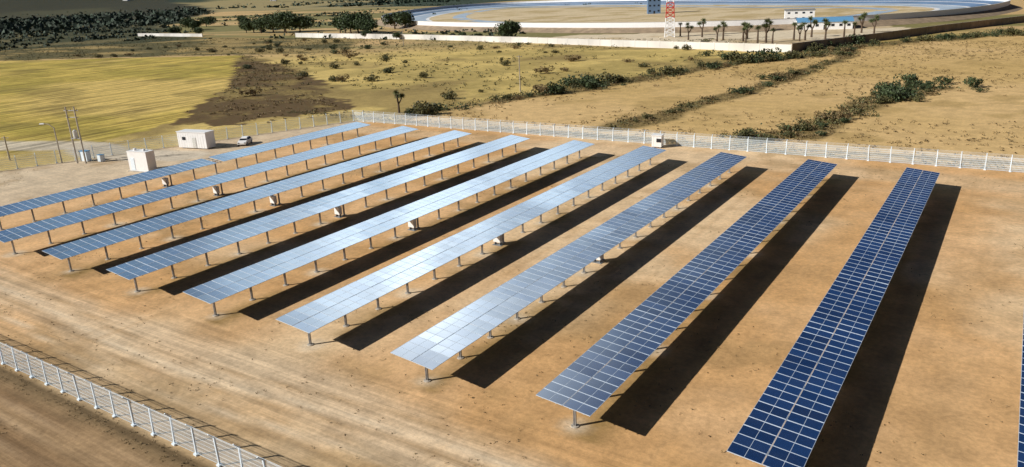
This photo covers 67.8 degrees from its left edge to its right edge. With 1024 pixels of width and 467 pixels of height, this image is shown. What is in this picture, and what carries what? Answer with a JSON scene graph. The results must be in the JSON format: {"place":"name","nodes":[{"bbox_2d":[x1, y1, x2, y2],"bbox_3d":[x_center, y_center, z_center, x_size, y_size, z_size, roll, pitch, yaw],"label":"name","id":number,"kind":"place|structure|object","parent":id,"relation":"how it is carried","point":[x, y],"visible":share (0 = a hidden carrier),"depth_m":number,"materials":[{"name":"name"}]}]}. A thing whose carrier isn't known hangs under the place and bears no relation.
{"place":"outdoors","nodes":[
{"label":"outdoors","id":0,"kind":"place"},
{"bbox_2d":[0,0,1023,466],"bbox_3d":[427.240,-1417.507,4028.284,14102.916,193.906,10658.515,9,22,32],"label":"ground","id":1,"kind":"structure","parent":0,"point":[930,374],"depth_m":81.80,"materials":[{"name":"soil"}]},
{"bbox_2d":[63,107,86,163],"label":"power pole","id":2,"kind":"object","parent":1,"relation":"on","point":[75,133],"visible":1,"depth_m":137.13,"materials":[{"name":"metal"}]},
{"bbox_2d":[78,150,91,160],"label":"meter cabinet","id":3,"kind":"object","parent":1,"relation":"on","point":[87,155],"visible":0.86,"depth_m":140.14,"materials":[{"name":"white metal"}]},
{"bbox_2d":[0,364,202,466],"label":"trackside weeds","id":4,"kind":"object","parent":1,"relation":"on","point":[96,423],"visible":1,"depth_m":53.03,"materials":[{"name":"brown plant"}]},
{"bbox_2d":[0,10,215,50],"bbox_3d":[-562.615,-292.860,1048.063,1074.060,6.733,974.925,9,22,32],"label":"distant scrubland","id":5,"kind":"structure","parent":1,"relation":"on","point":[74,39],"depth_m":684.31,"materials":[{"name":"green plant"}]},
{"bbox_2d":[0,342,280,466],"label":"wire fence","id":6,"kind":"object","parent":1,"relation":"on","point":[174,442],"visible":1,"depth_m":52.34,"materials":[{"name":"grey metal"}]},
{"bbox_2d":[126,148,156,172],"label":"equipment shelter","id":7,"kind":"object","parent":1,"relation":"on","point":[141,160],"visible":0.97,"depth_m":129.44,"materials":[{"name":"white paint"}]},
{"bbox_2d":[138,33,202,36],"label":"boundary wall","id":8,"kind":"structure","parent":1,"relation":"on","point":[177,34],"depth_m":575.11,"materials":[{"name":"concrete"}]},
{"bbox_2d":[167,26,181,32],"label":"tree","id":9,"kind":"object","parent":1,"relation":"on","point":[176,29],"visible":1,"depth_m":597.24,"materials":[{"name":"green plant"}]},
{"bbox_2d":[0,110,354,170],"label":"wire fence","id":10,"kind":"object","parent":1,"relation":"on","point":[162,138],"visible":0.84,"depth_m":149.22,"materials":[{"name":"grey metal"}]},
{"bbox_2d":[0,122,369,229],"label":"solar panel row","id":11,"kind":"object","parent":1,"relation":"on","point":[38,202],"visible":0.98,"depth_m":118.03,"materials":[{"name":"blue glass"}]},
{"bbox_2d":[179,17,194,29],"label":"tree","id":12,"kind":"object","parent":1,"relation":"on","point":[185,22],"visible":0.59,"depth_m":670.91,"materials":[{"name":"green plant"}]},
{"bbox_2d":[175,129,215,148],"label":"site office","id":13,"kind":"structure","parent":1,"relation":"on","point":[195,138],"depth_m":147.04,"materials":[{"name":"white paint"}]},
{"bbox_2d":[189,20,201,28],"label":"tree","id":14,"kind":"object","parent":1,"relation":"on","point":[194,24],"visible":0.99,"depth_m":653.10,"materials":[{"name":"green plant"}]},
{"bbox_2d":[199,16,216,26],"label":"tree","id":15,"kind":"object","parent":1,"relation":"on","point":[207,21],"visible":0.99,"depth_m":724.00,"materials":[{"name":"green plant"}]},
{"bbox_2d":[0,126,417,254],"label":"solar panel row","id":16,"kind":"object","parent":1,"relation":"on","point":[33,228],"visible":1,"depth_m":107.31,"materials":[{"name":"blue glass"}]},
{"bbox_2d":[0,0,459,35],"bbox_3d":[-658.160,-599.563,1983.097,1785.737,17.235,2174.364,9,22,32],"label":"hillside woodland","id":17,"kind":"object","parent":1,"relation":"on","point":[43,22],"visible":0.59,"depth_m":1113.52,"materials":[{"name":"green plant"}]},
{"bbox_2d":[237,136,252,145],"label":"parked car","id":18,"kind":"object","parent":1,"relation":"on","point":[244,140],"visible":1,"depth_m":148.66,"materials":[{"name":"white paint"}]},
{"bbox_2d":[242,19,255,32],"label":"tree","id":19,"kind":"object","parent":1,"relation":"on","point":[246,23],"visible":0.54,"depth_m":573.88,"materials":[{"name":"green plant"}]},
{"bbox_2d":[239,86,262,95],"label":"bush","id":20,"kind":"object","parent":1,"relation":"on","point":[251,91],"visible":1,"depth_m":219.90,"materials":[{"name":"brown plant"}]},
{"bbox_2d":[42,130,470,271],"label":"solar panel row","id":21,"kind":"object","parent":1,"relation":"on","point":[93,242],"visible":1,"depth_m":99.73,"materials":[{"name":"blue glass"}]},
{"bbox_2d":[249,17,267,32],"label":"tree","id":22,"kind":"object","parent":1,"relation":"on","point":[257,24],"visible":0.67,"depth_m":564.65,"materials":[{"name":"green plant"}]},
{"bbox_2d":[187,58,346,122],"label":"dry scrub","id":23,"kind":"object","parent":1,"relation":"on","point":[267,71],"visible":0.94,"depth_m":206.58,"materials":[{"name":"brown plant"}]},
{"bbox_2d":[260,13,278,32],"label":"tree","id":24,"kind":"object","parent":1,"relation":"on","point":[269,25],"visible":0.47,"depth_m":559.72,"materials":[{"name":"green plant"}]},
{"bbox_2d":[269,195,277,206],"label":"equipment cabinet","id":25,"kind":"object","parent":1,"relation":"on","point":[273,200],"visible":0.96,"depth_m":105.45,"materials":[{"name":"white metal"}]},
{"bbox_2d":[268,12,298,32],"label":"tree","id":26,"kind":"object","parent":1,"relation":"on","point":[290,20],"visible":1,"depth_m":550.87,"materials":[{"name":"green plant"}]},
{"bbox_2d":[271,10,295,32],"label":"tree","id":27,"kind":"object","parent":1,"relation":"on","point":[284,12],"visible":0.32,"depth_m":556.20,"materials":[{"name":"green plant"}]},
{"bbox_2d":[293,15,314,31],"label":"tree","id":28,"kind":"object","parent":1,"relation":"on","point":[306,21],"visible":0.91,"depth_m":555.26,"materials":[{"name":"green plant"}]},
{"bbox_2d":[106,135,529,292],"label":"solar panel row","id":29,"kind":"object","parent":1,"relation":"on","point":[141,266],"visible":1,"depth_m":92.51,"materials":[{"name":"blue glass"}]},
{"bbox_2d":[6,2,641,39],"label":"field scrub","id":30,"kind":"object","parent":1,"relation":"on","point":[370,10],"visible":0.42,"depth_m":659.44,"materials":[{"name":"green plant"}]},
{"bbox_2d":[334,206,343,217],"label":"equipment cabinet","id":31,"kind":"object","parent":1,"relation":"on","point":[338,211],"visible":0.88,"depth_m":98.79,"materials":[{"name":"white metal"}]},
{"bbox_2d":[335,13,353,32],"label":"tree","id":32,"kind":"object","parent":1,"relation":"on","point":[338,21],"visible":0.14,"depth_m":509.81,"materials":[{"name":"green plant"}]},
{"bbox_2d":[339,14,359,32],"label":"tree","id":33,"kind":"object","parent":1,"relation":"on","point":[346,27],"visible":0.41,"depth_m":501.40,"materials":[{"name":"green plant"}]},
{"bbox_2d":[339,10,372,33],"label":"tree","id":34,"kind":"object","parent":1,"relation":"on","point":[364,15],"visible":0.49,"depth_m":499.64,"materials":[{"name":"green plant"}]},
{"bbox_2d":[354,17,377,30],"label":"tree","id":35,"kind":"object","parent":1,"relation":"on","point":[368,24],"visible":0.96,"depth_m":486.30,"materials":[{"name":"green plant"}]},
{"bbox_2d":[0,37,760,117],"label":"scrub","id":36,"kind":"object","parent":1,"relation":"on","point":[247,85],"visible":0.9,"depth_m":328.71,"materials":[{"name":"green plant"}]},
{"bbox_2d":[183,140,593,316],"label":"solar panel row","id":37,"kind":"object","parent":1,"relation":"on","point":[228,285],"visible":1,"depth_m":85.10,"materials":[{"name":"blue glass"}]},
{"bbox_2d":[380,11,409,28],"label":"tree","id":38,"kind":"object","parent":1,"relation":"on","point":[387,19],"visible":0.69,"depth_m":541.77,"materials":[{"name":"green plant"}]},
{"bbox_2d":[392,89,404,112],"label":"yucca tree","id":39,"kind":"object","parent":1,"relation":"on","point":[397,95],"visible":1,"depth_m":178.26,"materials":[{"name":"green plant"}]},
{"bbox_2d":[394,11,414,27],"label":"tree","id":40,"kind":"object","parent":1,"relation":"on","point":[406,18],"visible":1,"depth_m":537.19,"materials":[{"name":"green plant"}]},
{"bbox_2d":[407,219,417,230],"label":"equipment cabinet","id":41,"kind":"object","parent":1,"relation":"on","point":[412,225],"visible":0.82,"depth_m":92.18,"materials":[{"name":"white metal"}]},
{"bbox_2d":[410,100,437,114],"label":"bush","id":42,"kind":"object","parent":1,"relation":"on","point":[423,109],"visible":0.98,"depth_m":173.63,"materials":[{"name":"green plant"}]},
{"bbox_2d":[440,90,457,99],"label":"bush","id":43,"kind":"object","parent":1,"relation":"on","point":[448,95],"visible":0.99,"depth_m":196.82,"materials":[{"name":"green plant"}]},
{"bbox_2d":[276,146,665,345],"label":"solar panel row","id":44,"kind":"object","parent":1,"relation":"on","point":[312,316],"visible":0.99,"depth_m":77.55,"materials":[{"name":"blue glass"}]},
{"bbox_2d":[492,235,503,245],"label":"equipment cabinet","id":45,"kind":"object","parent":1,"relation":"on","point":[497,239],"visible":0.69,"depth_m":85.58,"materials":[{"name":"white metal"}]},
{"bbox_2d":[498,19,521,35],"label":"tree","id":46,"kind":"object","parent":1,"relation":"on","point":[509,28],"visible":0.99,"depth_m":381.28,"materials":[{"name":"green plant"}]},
{"bbox_2d":[532,84,548,92],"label":"bush","id":47,"kind":"object","parent":1,"relation":"on","point":[541,87],"visible":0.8,"depth_m":199.22,"materials":[{"name":"plant"}]},
{"bbox_2d":[295,33,792,51],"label":"boundary wall","id":48,"kind":"structure","parent":1,"relation":"on","point":[730,46],"depth_m":343.12,"materials":[{"name":"concrete"}]},
{"bbox_2d":[534,65,554,72],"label":"bush","id":49,"kind":"object","parent":1,"relation":"on","point":[545,69],"visible":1,"depth_m":242.82,"materials":[{"name":"brown plant"}]},
{"bbox_2d":[543,81,562,93],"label":"bush","id":50,"kind":"object","parent":1,"relation":"on","point":[553,88],"visible":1,"depth_m":197.44,"materials":[{"name":"green plant"}]},
{"bbox_2d":[390,152,745,382],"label":"solar panel row","id":51,"kind":"object","parent":1,"relation":"on","point":[439,343],"visible":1,"depth_m":69.96,"materials":[{"name":"blue glass"}]},
{"bbox_2d":[558,77,577,85],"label":"bush","id":52,"kind":"object","parent":1,"relation":"on","point":[568,81],"visible":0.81,"depth_m":210.89,"materials":[{"name":"green plant"}]},
{"bbox_2d":[564,74,600,83],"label":"bush","id":53,"kind":"object","parent":1,"relation":"on","point":[587,76],"visible":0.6,"depth_m":209.17,"materials":[{"name":"green plant"}]},
{"bbox_2d":[579,78,610,89],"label":"bush","id":54,"kind":"object","parent":1,"relation":"on","point":[590,84],"visible":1,"depth_m":203.49,"materials":[{"name":"green plant"}]},
{"bbox_2d":[598,72,620,82],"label":"bush","id":55,"kind":"object","parent":1,"relation":"on","point":[605,77],"visible":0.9,"depth_m":214.27,"materials":[{"name":"green plant"}]},
{"bbox_2d":[288,110,1023,172],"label":"fence","id":56,"kind":"object","parent":1,"relation":"on","point":[830,154],"visible":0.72,"depth_m":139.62,"materials":[{"name":"white metal"}]},
{"bbox_2d":[651,133,664,147],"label":"gate booth","id":57,"kind":"object","parent":1,"relation":"on","point":[657,140],"visible":0.96,"depth_m":130.55,"materials":[{"name":"white paint"}]},
{"bbox_2d":[656,65,680,74],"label":"bush","id":58,"kind":"object","parent":1,"relation":"on","point":[667,70],"visible":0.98,"depth_m":225.28,"materials":[{"name":"green plant"}]},
{"bbox_2d":[664,0,675,37],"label":"radio mast","id":59,"kind":"object","parent":1,"relation":"on","point":[672,17],"visible":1,"depth_m":361.64,"materials":[{"name":"white metal"}]},
{"bbox_2d":[536,159,836,428],"bbox_3d":[23.376,1.516,77.862,3.944,2.713,73.849,9,22,32],"label":"solar panel row","id":60,"kind":"object","parent":1,"relation":"on","point":[752,228],"visible":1,"depth_m":62.15,"materials":[{"name":"blue glass"}]},
{"bbox_2d":[388,33,1016,144],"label":"bushes","id":61,"kind":"object","parent":1,"relation":"on","point":[831,126],"visible":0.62,"depth_m":174.18,"materials":[{"name":"green plant"}]},
{"bbox_2d":[401,30,1013,146],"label":"hedgerow undergrowth","id":62,"kind":"object","parent":1,"relation":"on","point":[724,133],"visible":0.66,"depth_m":173.09,"materials":[{"name":"green plant"}]},
{"bbox_2d":[706,61,720,68],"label":"bush","id":63,"kind":"object","parent":1,"relation":"on","point":[712,65],"visible":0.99,"depth_m":236.39,"materials":[{"name":"green plant"}]},
{"bbox_2d":[408,26,1021,138],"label":"hedgerow thicket","id":64,"kind":"object","parent":1,"relation":"on","point":[467,106],"visible":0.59,"depth_m":192.76,"materials":[{"name":"green plant"}]},
{"bbox_2d":[423,40,1023,163],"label":"dry tussocks","id":65,"kind":"object","parent":1,"relation":"on","point":[926,140],"visible":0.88,"depth_m":182.28,"materials":[{"name":"beige plant"}]},
{"bbox_2d":[716,51,742,59],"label":"bush","id":66,"kind":"object","parent":1,"relation":"on","point":[724,55],"visible":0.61,"depth_m":258.79,"materials":[{"name":"green plant"}]},
{"bbox_2d":[729,50,744,61],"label":"bush","id":67,"kind":"object","parent":1,"relation":"on","point":[734,56],"visible":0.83,"depth_m":251.04,"materials":[{"name":"green plant"}]},
{"bbox_2d":[726,86,754,93],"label":"bush","id":68,"kind":"object","parent":1,"relation":"on","point":[740,90],"visible":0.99,"depth_m":184.71,"materials":[{"name":"green plant"}]},
{"bbox_2d":[731,128,753,139],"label":"bush","id":69,"kind":"object","parent":1,"relation":"on","point":[745,131],"visible":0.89,"depth_m":135.36,"materials":[{"name":"green plant"}]},
{"bbox_2d":[737,53,754,62],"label":"bush","id":70,"kind":"object","parent":1,"relation":"on","point":[745,58],"visible":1,"depth_m":246.12,"materials":[{"name":"green plant"}]},
{"bbox_2d":[744,47,781,56],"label":"bush","id":71,"kind":"object","parent":1,"relation":"on","point":[768,51],"visible":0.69,"depth_m":251.83,"materials":[{"name":"green plant"}]},
{"bbox_2d":[761,17,772,42],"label":"palm tree","id":72,"kind":"object","parent":1,"relation":"on","point":[766,26],"visible":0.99,"depth_m":313.63,"materials":[{"name":"green plant"}]},
{"bbox_2d":[759,133,776,142],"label":"bush","id":73,"kind":"object","parent":1,"relation":"on","point":[769,136],"visible":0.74,"depth_m":131.27,"materials":[{"name":"green plant"}]},
{"bbox_2d":[775,123,795,130],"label":"bush","id":74,"kind":"object","parent":1,"relation":"on","point":[784,127],"visible":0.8,"depth_m":139.78,"materials":[{"name":"green plant"}]},
{"bbox_2d":[783,50,802,58],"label":"bush","id":75,"kind":"object","parent":1,"relation":"on","point":[793,54],"visible":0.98,"depth_m":253.96,"materials":[{"name":"green plant"}]},
{"bbox_2d":[784,8,815,17],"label":"workshop","id":76,"kind":"structure","parent":1,"relation":"on","point":[797,13],"depth_m":438.31,"materials":[{"name":"white paint"}]},
{"bbox_2d":[793,121,812,130],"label":"bush","id":77,"kind":"object","parent":1,"relation":"on","point":[799,126],"visible":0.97,"depth_m":139.58,"materials":[{"name":"green plant"}]},
{"bbox_2d":[807,16,817,36],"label":"yucca tree","id":78,"kind":"object","parent":1,"relation":"on","point":[810,18],"visible":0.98,"depth_m":328.88,"materials":[{"name":"green plant"}]},
{"bbox_2d":[813,111,833,118],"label":"bush","id":79,"kind":"object","parent":1,"relation":"on","point":[825,115],"visible":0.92,"depth_m":148.51,"materials":[{"name":"green plant"}]},
{"bbox_2d":[796,16,853,29],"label":"clubhouse","id":80,"kind":"structure","parent":1,"relation":"on","point":[837,22],"depth_m":369.70,"materials":[{"name":"white paint"}]},
{"bbox_2d":[821,18,831,38],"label":"yucca tree","id":81,"kind":"object","parent":1,"relation":"on","point":[826,21],"visible":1,"depth_m":315.90,"materials":[{"name":"green plant"}]},
{"bbox_2d":[727,167,939,466],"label":"solar panel row","id":82,"kind":"object","parent":1,"relation":"on","point":[792,445],"visible":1,"depth_m":54.64,"materials":[{"name":"blue glass"}]},
{"bbox_2d":[829,110,853,119],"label":"bush","id":83,"kind":"object","parent":1,"relation":"on","point":[842,115],"visible":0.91,"depth_m":147.71,"materials":[{"name":"green plant"}]},
{"bbox_2d":[846,34,865,43],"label":"bush","id":84,"kind":"object","parent":1,"relation":"on","point":[859,38],"visible":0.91,"depth_m":291.56,"materials":[{"name":"green plant"}]},
{"bbox_2d":[858,12,866,32],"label":"yucca tree","id":85,"kind":"object","parent":1,"relation":"on","point":[863,16],"visible":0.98,"depth_m":339.27,"materials":[{"name":"green plant"}]},
{"bbox_2d":[868,15,878,32],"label":"yucca tree","id":86,"kind":"object","parent":1,"relation":"on","point":[876,19],"visible":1,"depth_m":326.91,"materials":[{"name":"green plant"}]},
{"bbox_2d":[870,85,893,94],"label":"bush","id":87,"kind":"object","parent":1,"relation":"on","point":[885,88],"visible":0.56,"depth_m":171.18,"materials":[{"name":"green plant"}]},
{"bbox_2d":[875,94,893,102],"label":"bush","id":88,"kind":"object","parent":1,"relation":"on","point":[884,99],"visible":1,"depth_m":163.52,"materials":[{"name":"green plant"}]},
{"bbox_2d":[876,88,905,101],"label":"bush","id":89,"kind":"object","parent":1,"relation":"on","point":[896,95],"visible":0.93,"depth_m":165.13,"materials":[{"name":"green plant"}]},
{"bbox_2d":[876,81,921,94],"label":"bush","id":90,"kind":"object","parent":1,"relation":"on","point":[895,85],"visible":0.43,"depth_m":171.99,"materials":[{"name":"green plant"}]},
{"bbox_2d":[791,16,1023,51],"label":"boundary wall","id":91,"kind":"structure","parent":1,"relation":"on","point":[800,46],"depth_m":315.84,"materials":[{"name":"concrete"}]},
{"bbox_2d":[893,73,921,85],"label":"bush","id":92,"kind":"object","parent":1,"relation":"on","point":[908,78],"visible":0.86,"depth_m":187.09,"materials":[{"name":"green plant"}]},
{"bbox_2d":[892,85,923,98],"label":"bush","id":93,"kind":"object","parent":1,"relation":"on","point":[911,92],"visible":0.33,"depth_m":167.43,"materials":[{"name":"green plant"}]},
{"bbox_2d":[909,94,924,101],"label":"bush","id":94,"kind":"object","parent":1,"relation":"on","point":[915,98],"visible":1,"depth_m":163.80,"materials":[{"name":"green plant"}]},
{"bbox_2d":[915,34,936,40],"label":"bush","id":95,"kind":"object","parent":1,"relation":"on","point":[921,38],"visible":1,"depth_m":293.12,"materials":[{"name":"green plant"}]},
{"bbox_2d":[933,76,953,83],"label":"bush","id":96,"kind":"object","parent":1,"relation":"on","point":[945,79],"visible":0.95,"depth_m":186.32,"materials":[{"name":"green plant"}]},
{"bbox_2d":[962,76,983,86],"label":"bush","id":97,"kind":"object","parent":1,"relation":"on","point":[974,82],"visible":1,"depth_m":179.45,"materials":[{"name":"green plant"}]},
{"bbox_2d":[1004,26,1018,35],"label":"bush","id":98,"kind":"object","parent":1,"relation":"on","point":[1009,31],"visible":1,"depth_m":298.41,"materials":[{"name":"green plant"}]},
{"bbox_2d":[1017,317,1023,466],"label":"solar panel row","id":99,"kind":"object","parent":1,"relation":"on","point":[1020,460],"visible":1,"depth_m":44.43,"materials":[{"name":"blue glass"}]},
{"bbox_2d":[647,0,660,13],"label":"control tower","id":100,"kind":"structure","parent":0,"point":[653,6],"depth_m":599.61,"materials":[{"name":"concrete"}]},
{"bbox_2d":[453,6,896,22],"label":"racetrack inner road","id":101,"kind":"structure","parent":0,"point":[463,15],"depth_m":617.99,"materials":[{"name":"grey asphalt"}]},
{"bbox_2d":[426,5,938,20],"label":"racetrack inner line","id":102,"kind":"object","parent":101,"relation":"on","point":[427,19],"visible":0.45,"depth_m":612.28,"materials":[{"name":"white paint"}]},
{"bbox_2d":[412,4,966,20],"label":"racetrack apron","id":103,"kind":"object","parent":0,"point":[424,17],"visible":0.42,"depth_m":679.79,"materials":[{"name":"grey asphalt"}]},
{"bbox_2d":[411,1,986,16],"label":"racetrack lane","id":104,"kind":"structure","parent":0,"point":[897,2],"depth_m":683.04,"materials":[{"name":"grey asphalt"}]},
{"bbox_2d":[414,1,990,13],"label":"racetrack lane line","id":105,"kind":"object","parent":104,"relation":"on","point":[763,1],"visible":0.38,"depth_m":676.41,"materials":[{"name":"white paint"}]},
{"bbox_2d":[377,4,1022,32],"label":"racetrack embankment","id":106,"kind":"structure","parent":0,"point":[1010,8],"depth_m":404.44,"materials":[{"name":"beige concrete"}]},
{"bbox_2d":[383,0,1010,27],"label":"racetrack wall","id":107,"kind":"structure","parent":106,"relation":"on","point":[1004,3],"depth_m":413.64,"materials":[{"name":"white paint"}]},
{"bbox_2d":[408,0,1002,13],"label":"racetrack","id":108,"kind":"structure","parent":106,"relation":"on","point":[984,1],"depth_m":757.88,"materials":[{"name":"asphalt"}]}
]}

